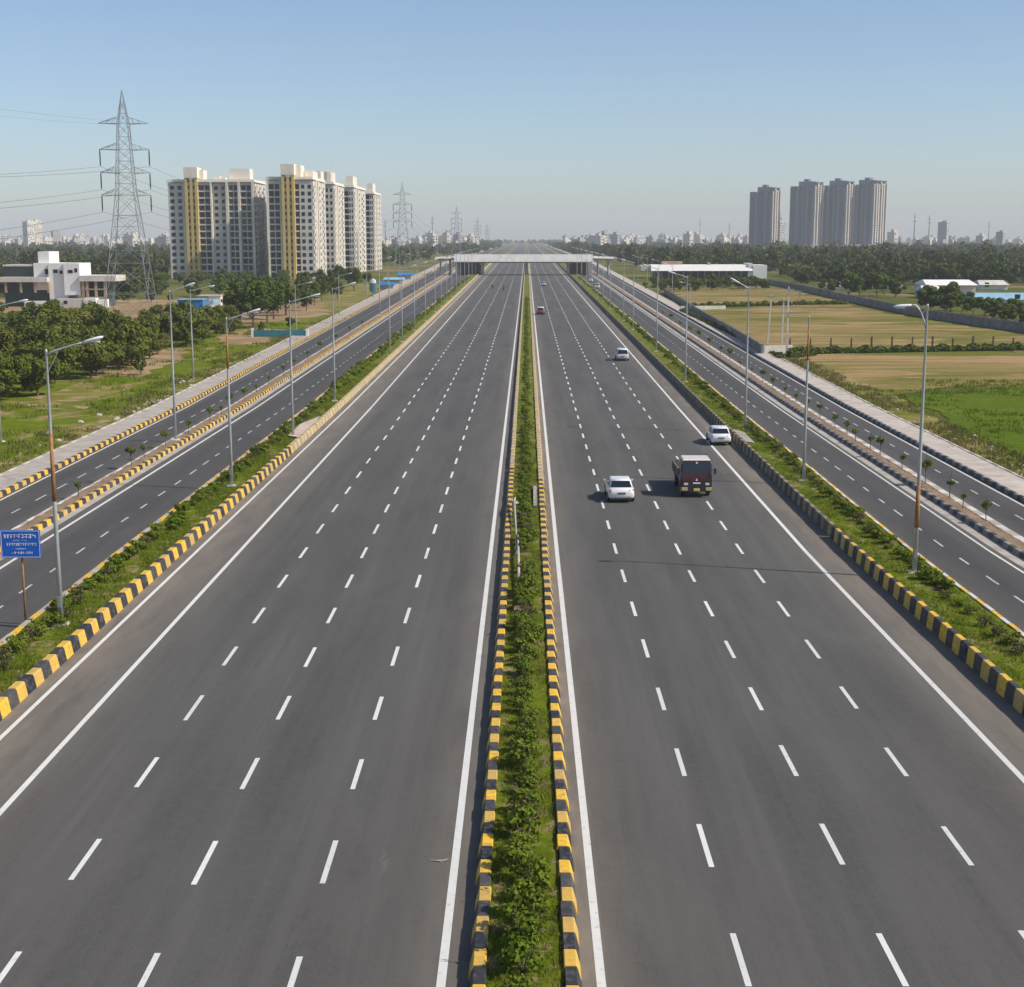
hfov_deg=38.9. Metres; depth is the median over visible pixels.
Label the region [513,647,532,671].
shrub
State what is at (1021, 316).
tree
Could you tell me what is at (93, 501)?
gutter strip
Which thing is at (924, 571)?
shrub
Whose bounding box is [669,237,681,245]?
building
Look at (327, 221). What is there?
window
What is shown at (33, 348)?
tree
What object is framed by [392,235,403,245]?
building
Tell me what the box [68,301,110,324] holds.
tree
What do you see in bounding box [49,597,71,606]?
shrub
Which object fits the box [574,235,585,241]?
building
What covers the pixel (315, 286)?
tree
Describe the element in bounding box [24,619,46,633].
shrub
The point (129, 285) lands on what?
woodland
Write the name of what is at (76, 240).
building
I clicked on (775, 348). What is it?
boundary wall
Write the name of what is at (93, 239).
building
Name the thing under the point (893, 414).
footpath edging
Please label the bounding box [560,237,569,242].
building
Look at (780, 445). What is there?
shrub
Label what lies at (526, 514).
shrub
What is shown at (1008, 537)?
median
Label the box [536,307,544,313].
car
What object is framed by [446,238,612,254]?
woodland
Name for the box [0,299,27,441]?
street lamp
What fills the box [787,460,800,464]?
shrub
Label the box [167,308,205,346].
tree
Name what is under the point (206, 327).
tree
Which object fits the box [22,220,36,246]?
building
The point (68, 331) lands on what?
tree
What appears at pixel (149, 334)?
tree
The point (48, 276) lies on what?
house
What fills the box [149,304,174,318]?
tree
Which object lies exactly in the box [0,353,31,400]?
tree
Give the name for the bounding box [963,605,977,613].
shrub
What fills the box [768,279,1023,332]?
boundary wall
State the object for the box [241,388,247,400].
sapling
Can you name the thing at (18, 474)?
footpath
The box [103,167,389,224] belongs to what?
power line
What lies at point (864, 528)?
shrub
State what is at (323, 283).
tree
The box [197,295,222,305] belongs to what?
cabin
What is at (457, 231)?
pylon
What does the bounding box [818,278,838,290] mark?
tree
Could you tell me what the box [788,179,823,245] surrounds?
tower block
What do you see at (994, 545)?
gutter strip
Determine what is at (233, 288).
tree
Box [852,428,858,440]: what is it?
sapling
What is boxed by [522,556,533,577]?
shrub
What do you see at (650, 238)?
building
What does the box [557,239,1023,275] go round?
woodland
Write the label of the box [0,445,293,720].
carriageway kerb
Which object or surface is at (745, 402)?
street lamp
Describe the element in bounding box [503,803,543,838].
shrub
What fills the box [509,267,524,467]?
median kerb
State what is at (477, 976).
median kerb
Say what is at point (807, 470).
shrub
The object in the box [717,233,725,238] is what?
building
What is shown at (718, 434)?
car
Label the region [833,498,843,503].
shrub
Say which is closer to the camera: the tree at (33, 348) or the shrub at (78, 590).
the shrub at (78, 590)
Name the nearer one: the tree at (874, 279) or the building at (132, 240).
the tree at (874, 279)
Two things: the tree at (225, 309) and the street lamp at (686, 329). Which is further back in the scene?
the tree at (225, 309)
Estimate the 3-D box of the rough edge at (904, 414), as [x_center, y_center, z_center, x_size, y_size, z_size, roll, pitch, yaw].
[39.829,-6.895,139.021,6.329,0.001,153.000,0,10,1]
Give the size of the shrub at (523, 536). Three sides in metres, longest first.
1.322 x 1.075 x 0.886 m
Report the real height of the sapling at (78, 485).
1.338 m
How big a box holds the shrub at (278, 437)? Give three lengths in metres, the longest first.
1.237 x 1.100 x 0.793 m
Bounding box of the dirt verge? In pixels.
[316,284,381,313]
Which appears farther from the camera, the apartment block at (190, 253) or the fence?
the apartment block at (190, 253)
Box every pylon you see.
[98,90,157,317]
[393,183,412,273]
[451,206,461,253]
[474,218,480,241]
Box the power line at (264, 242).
[152,212,409,248]
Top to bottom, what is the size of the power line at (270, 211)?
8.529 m
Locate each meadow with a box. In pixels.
[0,316,328,465]
[905,387,1023,460]
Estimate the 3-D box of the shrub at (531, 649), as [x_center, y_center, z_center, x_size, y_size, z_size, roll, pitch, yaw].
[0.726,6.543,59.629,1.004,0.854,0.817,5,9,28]
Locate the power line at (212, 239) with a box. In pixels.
[104,212,368,248]
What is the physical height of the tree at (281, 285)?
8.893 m
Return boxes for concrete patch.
[289,416,319,436]
[733,429,754,442]
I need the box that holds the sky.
[0,0,1023,240]
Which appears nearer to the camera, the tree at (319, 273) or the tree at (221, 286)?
the tree at (221, 286)
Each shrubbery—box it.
[309,276,470,406]
[521,296,531,406]
[577,276,733,408]
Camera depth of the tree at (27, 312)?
235.58 m
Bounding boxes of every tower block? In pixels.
[748,185,780,246]
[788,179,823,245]
[822,178,854,243]
[853,177,887,243]
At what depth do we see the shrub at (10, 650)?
59.59 m
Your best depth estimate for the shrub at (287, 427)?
128.52 m
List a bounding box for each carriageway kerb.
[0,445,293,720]
[289,263,490,450]
[558,263,834,535]
[830,525,1023,715]
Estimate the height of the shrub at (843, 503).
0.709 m
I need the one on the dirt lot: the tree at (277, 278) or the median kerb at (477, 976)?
the tree at (277, 278)
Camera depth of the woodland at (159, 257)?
977.30 m
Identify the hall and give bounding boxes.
[639,261,766,277]
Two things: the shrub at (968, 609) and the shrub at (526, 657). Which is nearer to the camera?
the shrub at (526, 657)
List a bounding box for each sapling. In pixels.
[73,477,80,496]
[124,446,135,466]
[140,442,146,457]
[160,426,169,445]
[185,420,191,433]
[206,407,213,416]
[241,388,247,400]
[832,411,838,420]
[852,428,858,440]
[867,435,874,448]
[876,436,885,452]
[900,455,906,468]
[922,458,932,482]
[946,471,954,497]
[961,493,967,507]
[980,495,991,520]
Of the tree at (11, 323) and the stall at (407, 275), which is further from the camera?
the stall at (407, 275)
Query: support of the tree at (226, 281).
on the ground at (628, 269)
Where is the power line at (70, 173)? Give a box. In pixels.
[8,167,141,176]
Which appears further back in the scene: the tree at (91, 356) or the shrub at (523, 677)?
the tree at (91, 356)
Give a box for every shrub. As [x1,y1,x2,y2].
[0,644,12,658]
[0,651,15,670]
[5,633,30,650]
[21,625,43,642]
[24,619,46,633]
[38,612,68,624]
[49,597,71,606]
[63,605,73,617]
[66,584,85,594]
[69,594,87,604]
[77,578,97,589]
[89,572,109,582]
[98,565,112,574]
[103,557,124,572]
[107,554,123,563]
[113,552,132,558]
[126,546,139,555]
[128,540,148,548]
[139,535,151,542]
[147,522,166,531]
[147,530,163,539]
[167,513,185,524]
[167,523,179,528]
[172,510,182,516]
[174,502,190,510]
[183,499,197,504]
[191,492,206,500]
[194,487,213,497]
[207,484,219,490]
[208,481,221,485]
[216,476,226,483]
[220,470,239,479]
[233,464,246,469]
[234,458,253,464]
[249,445,266,453]
[254,443,270,447]
[268,435,281,440]
[272,430,284,434]
[278,424,294,431]
[303,410,310,415]
[305,404,317,408]
[495,837,530,867]
[496,935,545,973]
[498,899,543,938]
[501,896,542,957]
[501,973,536,986]
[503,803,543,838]
[504,738,542,763]
[504,882,550,919]
[505,795,542,819]
[506,849,550,876]
[507,612,529,626]
[507,788,544,808]
[510,653,533,663]
[510,831,539,850]
[511,593,532,605]
[511,696,532,710]
[511,714,538,747]
[511,726,536,742]
[512,619,535,650]
[512,663,535,690]
[512,687,533,698]
[513,582,525,595]
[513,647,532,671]
[513,673,532,683]
[514,563,538,588]
[514,702,536,732]
[514,759,542,790]
[514,849,550,899]
[515,576,538,599]
[515,599,535,611]
[516,494,530,502]
[516,531,534,542]
[516,708,540,720]
[517,516,533,525]
[517,559,538,570]
[517,620,537,630]
[517,620,544,637]
[517,624,534,642]
[517,758,537,776]
[518,472,528,479]
[518,499,530,505]
[518,502,531,510]
[518,511,534,520]
[518,541,529,551]
[518,642,540,658]
[519,455,529,459]
[519,527,539,537]
[519,604,538,617]
[520,445,530,451]
[520,480,527,485]
[520,522,536,529]
[520,663,534,677]
[521,403,529,412]
[521,439,531,445]
[521,504,532,512]
[522,450,532,456]
[522,459,533,465]
[522,465,532,470]
[522,486,529,492]
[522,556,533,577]
[523,423,532,430]
[523,479,531,487]
[733,413,743,418]
[746,424,755,430]
[753,432,763,438]
[769,440,781,446]
[773,443,784,449]
[777,451,786,457]
[786,452,799,457]
[786,455,796,460]
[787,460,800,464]
[791,466,800,471]
[800,467,811,473]
[805,473,816,479]
[814,479,824,486]
[818,488,835,497]
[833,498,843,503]
[839,500,851,507]
[843,504,855,511]
[849,506,864,514]
[851,511,866,520]
[856,520,865,524]
[859,524,872,533]
[865,525,885,537]
[878,533,898,542]
[883,543,892,548]
[893,547,905,554]
[899,550,912,560]
[907,555,926,563]
[909,559,927,568]
[915,567,934,580]
[927,570,943,584]
[937,578,954,589]
[937,589,953,598]
[952,598,964,605]
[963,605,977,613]
[976,616,995,627]
[990,624,1009,637]
[1001,631,1021,643]
[1009,640,1023,653]
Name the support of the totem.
on the ground at (628, 269)
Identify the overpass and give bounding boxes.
[454,254,592,274]
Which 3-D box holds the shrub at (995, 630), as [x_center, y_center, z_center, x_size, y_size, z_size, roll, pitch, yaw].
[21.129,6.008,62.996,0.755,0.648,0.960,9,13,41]
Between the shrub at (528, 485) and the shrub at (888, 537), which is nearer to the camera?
the shrub at (888, 537)
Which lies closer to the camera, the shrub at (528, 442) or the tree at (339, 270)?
the shrub at (528, 442)
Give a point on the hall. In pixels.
(722, 270)
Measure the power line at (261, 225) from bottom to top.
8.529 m
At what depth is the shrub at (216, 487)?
99.16 m
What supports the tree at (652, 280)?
on the ground at (628, 269)
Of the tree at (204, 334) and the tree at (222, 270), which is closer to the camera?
the tree at (204, 334)
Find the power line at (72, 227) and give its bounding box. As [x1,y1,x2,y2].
[2,212,149,238]
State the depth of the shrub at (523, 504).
91.13 m
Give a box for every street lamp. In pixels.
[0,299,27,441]
[45,336,102,626]
[169,282,194,439]
[190,285,214,379]
[225,309,259,486]
[289,293,319,436]
[295,282,310,329]
[332,282,355,401]
[338,273,350,313]
[378,257,390,315]
[387,261,395,288]
[388,267,390,354]
[400,265,415,341]
[414,262,425,329]
[424,259,436,320]
[434,257,444,311]
[441,255,450,305]
[446,254,454,300]
[456,252,463,291]
[460,251,466,288]
[464,250,470,284]
[468,249,473,280]
[577,248,581,281]
[580,249,586,285]
[590,251,598,283]
[602,254,610,308]
[613,257,623,320]
[622,259,633,329]
[643,264,657,351]
[668,271,687,381]
[730,277,749,428]
[798,316,809,480]
[893,304,928,573]
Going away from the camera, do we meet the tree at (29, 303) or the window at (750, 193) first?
the tree at (29, 303)
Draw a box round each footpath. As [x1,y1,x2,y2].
[0,244,504,490]
[544,244,1023,495]
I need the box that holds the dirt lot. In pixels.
[0,299,330,325]
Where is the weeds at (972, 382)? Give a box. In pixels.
[844,378,1023,468]
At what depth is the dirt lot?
351.41 m
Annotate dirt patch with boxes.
[0,386,120,410]
[93,347,189,377]
[214,328,285,344]
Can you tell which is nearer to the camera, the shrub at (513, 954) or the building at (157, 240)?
the shrub at (513, 954)
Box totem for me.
[370,279,375,296]
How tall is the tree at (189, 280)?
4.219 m
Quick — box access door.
[57,597,60,606]
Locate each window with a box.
[326,209,343,267]
[345,211,364,266]
[749,193,769,242]
[772,198,778,242]
[814,188,821,243]
[826,185,842,240]
[846,190,852,243]
[873,185,885,240]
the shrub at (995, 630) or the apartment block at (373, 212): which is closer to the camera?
the shrub at (995, 630)
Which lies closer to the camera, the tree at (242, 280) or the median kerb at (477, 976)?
the median kerb at (477, 976)
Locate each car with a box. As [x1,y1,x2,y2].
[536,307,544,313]
[603,476,634,500]
[615,348,628,360]
[706,425,730,444]
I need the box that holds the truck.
[672,453,715,494]
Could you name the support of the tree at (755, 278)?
on the mown field at (723, 295)
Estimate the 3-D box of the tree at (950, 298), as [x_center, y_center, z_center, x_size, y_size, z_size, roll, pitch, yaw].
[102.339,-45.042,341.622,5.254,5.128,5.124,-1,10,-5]
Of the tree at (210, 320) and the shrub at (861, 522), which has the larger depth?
the tree at (210, 320)
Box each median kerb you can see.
[468,466,513,986]
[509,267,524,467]
[528,263,543,481]
[538,479,581,986]
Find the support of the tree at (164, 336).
on the dirt patch at (164, 354)
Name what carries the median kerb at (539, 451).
on the road at (783, 894)
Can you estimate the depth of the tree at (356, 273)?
480.57 m
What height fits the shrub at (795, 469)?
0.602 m
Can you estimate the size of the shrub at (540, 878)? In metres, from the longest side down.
1.556 x 1.171 x 0.856 m
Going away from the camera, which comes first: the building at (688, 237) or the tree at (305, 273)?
the tree at (305, 273)
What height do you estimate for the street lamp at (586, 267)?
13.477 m
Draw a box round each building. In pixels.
[2,234,10,242]
[14,237,21,244]
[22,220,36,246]
[34,219,42,244]
[43,236,52,244]
[51,230,61,241]
[65,236,72,243]
[70,236,80,244]
[79,235,85,243]
[90,237,96,244]
[97,237,101,244]
[104,234,109,244]
[107,239,115,248]
[115,237,122,243]
[123,232,130,241]
[127,232,138,240]
[128,236,142,246]
[144,238,153,244]
[154,236,161,246]
[160,235,169,246]
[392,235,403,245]
[413,235,422,243]
[427,233,437,245]
[438,233,445,247]
[445,233,450,242]
[453,232,462,242]
[467,233,478,244]
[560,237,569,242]
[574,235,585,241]
[586,235,593,242]
[591,232,602,244]
[601,230,608,237]
[601,235,606,243]
[609,232,619,244]
[633,234,643,244]
[646,235,653,242]
[659,238,668,245]
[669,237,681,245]
[683,231,693,246]
[694,234,703,243]
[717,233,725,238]
[718,237,730,243]
[731,236,741,243]
[743,235,748,244]
[780,218,785,240]
[887,229,898,243]
[922,236,931,244]
[937,220,948,241]
[937,239,947,245]
[948,236,953,243]
[957,237,963,241]
[964,235,970,241]
[976,233,985,243]
[995,230,1004,245]
[1013,236,1020,242]
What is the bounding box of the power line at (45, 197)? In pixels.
[0,190,97,202]
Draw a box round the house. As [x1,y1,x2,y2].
[0,251,125,306]
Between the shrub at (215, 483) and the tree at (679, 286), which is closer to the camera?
the shrub at (215, 483)
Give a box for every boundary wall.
[664,288,762,353]
[681,305,725,308]
[763,344,792,353]
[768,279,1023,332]
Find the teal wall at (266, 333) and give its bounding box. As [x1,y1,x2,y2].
[251,328,308,336]
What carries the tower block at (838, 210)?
on the ground at (628, 269)
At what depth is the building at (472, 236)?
2292.09 m
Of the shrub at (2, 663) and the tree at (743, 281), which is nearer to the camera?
the shrub at (2, 663)
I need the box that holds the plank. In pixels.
[533,486,536,505]
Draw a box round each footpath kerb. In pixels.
[0,261,453,497]
[593,264,1023,502]
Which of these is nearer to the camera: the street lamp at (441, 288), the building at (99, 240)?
the street lamp at (441, 288)
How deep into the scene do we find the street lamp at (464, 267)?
533.78 m
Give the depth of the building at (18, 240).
2455.30 m
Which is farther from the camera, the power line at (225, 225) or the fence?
the power line at (225, 225)
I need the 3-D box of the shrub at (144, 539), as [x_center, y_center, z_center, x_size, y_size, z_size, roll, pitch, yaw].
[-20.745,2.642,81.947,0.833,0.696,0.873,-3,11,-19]
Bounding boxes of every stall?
[378,282,395,288]
[383,277,404,283]
[396,273,413,279]
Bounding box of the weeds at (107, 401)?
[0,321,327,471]
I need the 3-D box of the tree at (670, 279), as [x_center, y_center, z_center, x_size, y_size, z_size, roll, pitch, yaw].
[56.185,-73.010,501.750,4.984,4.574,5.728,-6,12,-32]
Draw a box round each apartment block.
[166,167,267,277]
[265,164,326,278]
[324,160,345,270]
[343,176,366,271]
[365,183,381,270]
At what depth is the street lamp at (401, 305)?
241.09 m
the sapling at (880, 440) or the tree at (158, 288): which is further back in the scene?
the tree at (158, 288)
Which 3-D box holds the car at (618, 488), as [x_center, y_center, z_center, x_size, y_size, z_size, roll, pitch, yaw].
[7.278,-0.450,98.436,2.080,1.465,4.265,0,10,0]
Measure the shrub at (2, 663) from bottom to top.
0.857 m
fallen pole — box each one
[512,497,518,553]
[513,533,521,611]
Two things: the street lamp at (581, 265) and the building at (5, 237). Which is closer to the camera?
the street lamp at (581, 265)
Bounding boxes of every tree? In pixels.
[0,302,8,311]
[0,311,20,320]
[0,321,14,350]
[0,330,39,353]
[0,342,58,389]
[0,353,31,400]
[0,381,6,391]
[1,319,17,326]
[7,322,59,336]
[8,319,49,334]
[14,346,70,395]
[16,299,66,324]
[16,325,67,344]
[18,327,78,349]
[21,301,35,307]
[30,310,83,336]
[41,341,77,383]
[47,321,81,340]
[62,308,91,326]
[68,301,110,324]
[70,340,109,378]
[75,336,127,374]
[78,317,93,332]
[80,324,102,337]
[83,328,114,340]
[89,306,130,330]
[95,329,151,368]
[107,317,150,364]
[115,291,120,300]
[119,291,135,300]
[132,351,146,374]
[136,311,173,333]
[138,308,157,315]
[140,314,160,331]
[141,326,158,344]
[145,284,162,296]
[146,290,154,299]
[146,339,166,358]
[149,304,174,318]
[153,332,170,354]
[155,280,169,293]
[162,298,207,340]
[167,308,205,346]
[173,275,185,282]
[176,309,214,338]
[183,277,197,285]
[184,283,200,294]
[186,287,201,296]
[187,325,209,342]
[188,271,201,276]
[193,274,205,282]
[197,324,212,341]
[198,305,223,330]
[204,272,212,280]
[210,278,228,284]
[210,282,225,294]
[212,272,232,283]
[212,320,228,334]
[213,267,227,274]
[214,304,238,328]
[221,277,252,325]
[222,315,241,332]
[235,277,273,327]
[238,272,249,279]
[238,278,246,287]
[248,273,256,280]
[253,279,286,322]
[257,275,270,280]
[257,321,264,329]
[262,278,286,318]
[274,278,300,315]
[275,275,288,280]
[276,269,289,275]
[278,272,290,279]
[285,317,294,326]
[295,275,311,288]
[296,271,312,282]
[299,284,314,301]
[300,288,313,310]
[309,282,320,304]
[312,268,324,285]
[313,278,328,300]
[326,275,339,284]
[327,269,333,277]
[328,283,335,293]
[331,281,343,298]
[333,263,346,280]
[343,268,362,290]
[346,267,359,286]
[362,272,371,281]
[649,276,661,287]
[665,276,679,282]
[668,279,678,289]
[677,280,682,288]
[681,278,692,286]
[691,280,701,285]
[699,278,706,287]
[706,273,717,279]
[706,279,715,289]
[713,279,720,289]
[716,275,732,285]
[719,278,729,287]
[737,277,750,289]
[751,276,761,288]
[757,279,770,286]
[761,282,770,289]
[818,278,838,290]
[838,272,864,294]
[862,271,889,296]
[873,275,890,294]
[888,278,906,297]
[917,285,943,308]
[934,291,957,310]
[938,281,962,311]
[954,291,976,310]
[960,297,978,311]
[973,296,999,316]
[985,304,1008,318]
[993,297,1003,312]
[998,308,1017,319]
[1002,303,1016,317]
[1007,298,1023,307]
[1016,305,1023,313]
[1018,313,1023,321]
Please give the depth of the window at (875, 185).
1873.35 m
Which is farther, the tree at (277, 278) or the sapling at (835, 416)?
the tree at (277, 278)
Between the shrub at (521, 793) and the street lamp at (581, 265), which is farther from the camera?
the street lamp at (581, 265)
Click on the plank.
(534, 495)
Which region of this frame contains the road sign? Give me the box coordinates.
[0,530,40,620]
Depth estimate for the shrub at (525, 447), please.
116.99 m
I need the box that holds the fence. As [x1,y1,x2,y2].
[789,336,1013,346]
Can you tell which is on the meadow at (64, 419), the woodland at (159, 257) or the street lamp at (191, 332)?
the street lamp at (191, 332)
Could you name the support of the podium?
on the ground at (628, 269)
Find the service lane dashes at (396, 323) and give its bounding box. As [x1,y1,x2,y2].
[0,271,1023,607]
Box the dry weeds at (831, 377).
[772,353,1023,476]
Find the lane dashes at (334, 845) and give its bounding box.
[0,263,1023,986]
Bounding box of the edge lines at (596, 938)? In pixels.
[0,244,1023,986]
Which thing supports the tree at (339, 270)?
on the ground at (628, 269)
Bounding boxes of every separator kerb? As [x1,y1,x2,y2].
[0,269,455,554]
[11,267,454,529]
[592,270,1023,542]
[592,273,1023,558]
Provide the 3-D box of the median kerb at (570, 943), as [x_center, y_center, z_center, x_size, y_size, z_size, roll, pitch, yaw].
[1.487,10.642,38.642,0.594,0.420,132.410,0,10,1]
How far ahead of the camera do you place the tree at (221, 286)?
443.01 m
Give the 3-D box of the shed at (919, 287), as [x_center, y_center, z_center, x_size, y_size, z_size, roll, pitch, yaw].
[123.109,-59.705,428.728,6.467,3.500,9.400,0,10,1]
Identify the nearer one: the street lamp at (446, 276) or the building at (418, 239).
the street lamp at (446, 276)
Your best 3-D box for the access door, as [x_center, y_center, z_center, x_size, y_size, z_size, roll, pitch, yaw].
[-20.266,4.875,64.926,0.140,0.450,0.050,0,10,1]
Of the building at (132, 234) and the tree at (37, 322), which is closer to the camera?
the tree at (37, 322)
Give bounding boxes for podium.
[801,244,919,247]
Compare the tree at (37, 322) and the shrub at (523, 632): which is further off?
the tree at (37, 322)
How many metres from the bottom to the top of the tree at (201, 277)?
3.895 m
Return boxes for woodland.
[0,240,492,274]
[0,263,167,293]
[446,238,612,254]
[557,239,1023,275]
[788,257,1023,284]
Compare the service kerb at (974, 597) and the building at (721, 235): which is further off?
the building at (721, 235)
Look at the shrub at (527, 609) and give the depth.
66.23 m
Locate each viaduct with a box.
[435,256,453,274]
[593,256,613,274]
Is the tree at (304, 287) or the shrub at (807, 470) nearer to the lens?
the shrub at (807, 470)
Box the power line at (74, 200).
[7,190,145,207]
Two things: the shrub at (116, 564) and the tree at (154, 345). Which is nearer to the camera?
the shrub at (116, 564)
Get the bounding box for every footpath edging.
[0,274,415,474]
[621,275,1023,478]
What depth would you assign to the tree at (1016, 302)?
316.87 m
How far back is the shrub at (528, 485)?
100.14 m
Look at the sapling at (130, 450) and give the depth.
110.15 m
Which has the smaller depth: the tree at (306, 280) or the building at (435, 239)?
the tree at (306, 280)
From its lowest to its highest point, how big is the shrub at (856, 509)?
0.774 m
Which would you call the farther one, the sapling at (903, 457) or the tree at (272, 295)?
the tree at (272, 295)
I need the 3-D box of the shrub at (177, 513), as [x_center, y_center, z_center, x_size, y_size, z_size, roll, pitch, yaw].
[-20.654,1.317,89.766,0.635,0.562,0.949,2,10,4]
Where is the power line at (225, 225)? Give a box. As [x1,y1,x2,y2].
[104,190,391,236]
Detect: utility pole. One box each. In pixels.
[767,294,776,343]
[779,298,787,342]
[782,287,800,350]
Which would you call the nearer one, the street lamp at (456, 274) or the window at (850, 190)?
the street lamp at (456, 274)
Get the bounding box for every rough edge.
[786,357,1023,475]
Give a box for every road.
[0,244,509,529]
[0,244,514,639]
[0,244,525,986]
[527,244,1023,986]
[537,244,1023,631]
[541,244,1023,536]
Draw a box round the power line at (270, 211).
[151,167,396,224]
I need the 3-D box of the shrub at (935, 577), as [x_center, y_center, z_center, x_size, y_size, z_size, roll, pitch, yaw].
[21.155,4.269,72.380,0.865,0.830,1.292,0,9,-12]
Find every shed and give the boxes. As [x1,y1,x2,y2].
[177,299,217,308]
[825,282,858,289]
[914,280,976,293]
[914,285,938,296]
[966,293,1023,302]
[974,280,1008,289]
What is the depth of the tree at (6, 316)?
243.70 m
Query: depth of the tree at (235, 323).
265.98 m
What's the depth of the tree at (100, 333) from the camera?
206.40 m
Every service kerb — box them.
[0,274,469,645]
[566,264,1023,637]
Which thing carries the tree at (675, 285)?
on the ground at (628, 269)
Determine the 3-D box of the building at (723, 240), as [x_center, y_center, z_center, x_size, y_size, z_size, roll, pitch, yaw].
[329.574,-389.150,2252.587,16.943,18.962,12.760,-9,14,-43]
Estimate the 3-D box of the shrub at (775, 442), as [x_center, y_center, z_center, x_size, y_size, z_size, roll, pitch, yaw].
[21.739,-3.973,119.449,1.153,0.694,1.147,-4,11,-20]
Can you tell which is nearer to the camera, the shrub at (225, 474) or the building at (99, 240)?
the shrub at (225, 474)
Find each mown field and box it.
[674,287,856,306]
[700,308,1023,350]
[802,351,1023,393]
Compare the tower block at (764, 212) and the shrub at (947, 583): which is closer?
the shrub at (947, 583)
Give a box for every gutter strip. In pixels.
[0,245,508,560]
[543,246,1023,567]
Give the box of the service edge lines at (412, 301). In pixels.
[0,263,1023,572]
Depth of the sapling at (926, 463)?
102.73 m
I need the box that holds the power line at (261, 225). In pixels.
[152,190,406,236]
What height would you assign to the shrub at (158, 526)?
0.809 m
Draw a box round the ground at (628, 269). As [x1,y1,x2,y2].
[0,241,1023,900]
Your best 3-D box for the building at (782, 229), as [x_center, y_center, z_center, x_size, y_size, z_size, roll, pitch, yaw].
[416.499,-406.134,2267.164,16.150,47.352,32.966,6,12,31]
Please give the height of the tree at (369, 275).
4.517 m
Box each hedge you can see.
[679,308,785,358]
[691,299,848,306]
[785,345,817,356]
[794,342,1023,353]
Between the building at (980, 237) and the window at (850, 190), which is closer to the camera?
the window at (850, 190)
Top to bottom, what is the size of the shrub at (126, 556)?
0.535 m
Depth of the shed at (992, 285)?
493.80 m
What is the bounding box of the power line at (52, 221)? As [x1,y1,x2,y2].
[2,212,101,229]
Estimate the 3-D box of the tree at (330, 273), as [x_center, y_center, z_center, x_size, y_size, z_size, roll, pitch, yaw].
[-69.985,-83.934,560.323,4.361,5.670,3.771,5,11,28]
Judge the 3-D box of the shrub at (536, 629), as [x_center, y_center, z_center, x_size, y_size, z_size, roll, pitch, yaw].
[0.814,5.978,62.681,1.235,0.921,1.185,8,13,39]
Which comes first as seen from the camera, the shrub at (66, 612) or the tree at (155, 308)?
the shrub at (66, 612)
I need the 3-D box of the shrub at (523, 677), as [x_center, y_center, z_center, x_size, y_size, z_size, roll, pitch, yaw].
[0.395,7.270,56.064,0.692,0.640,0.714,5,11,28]

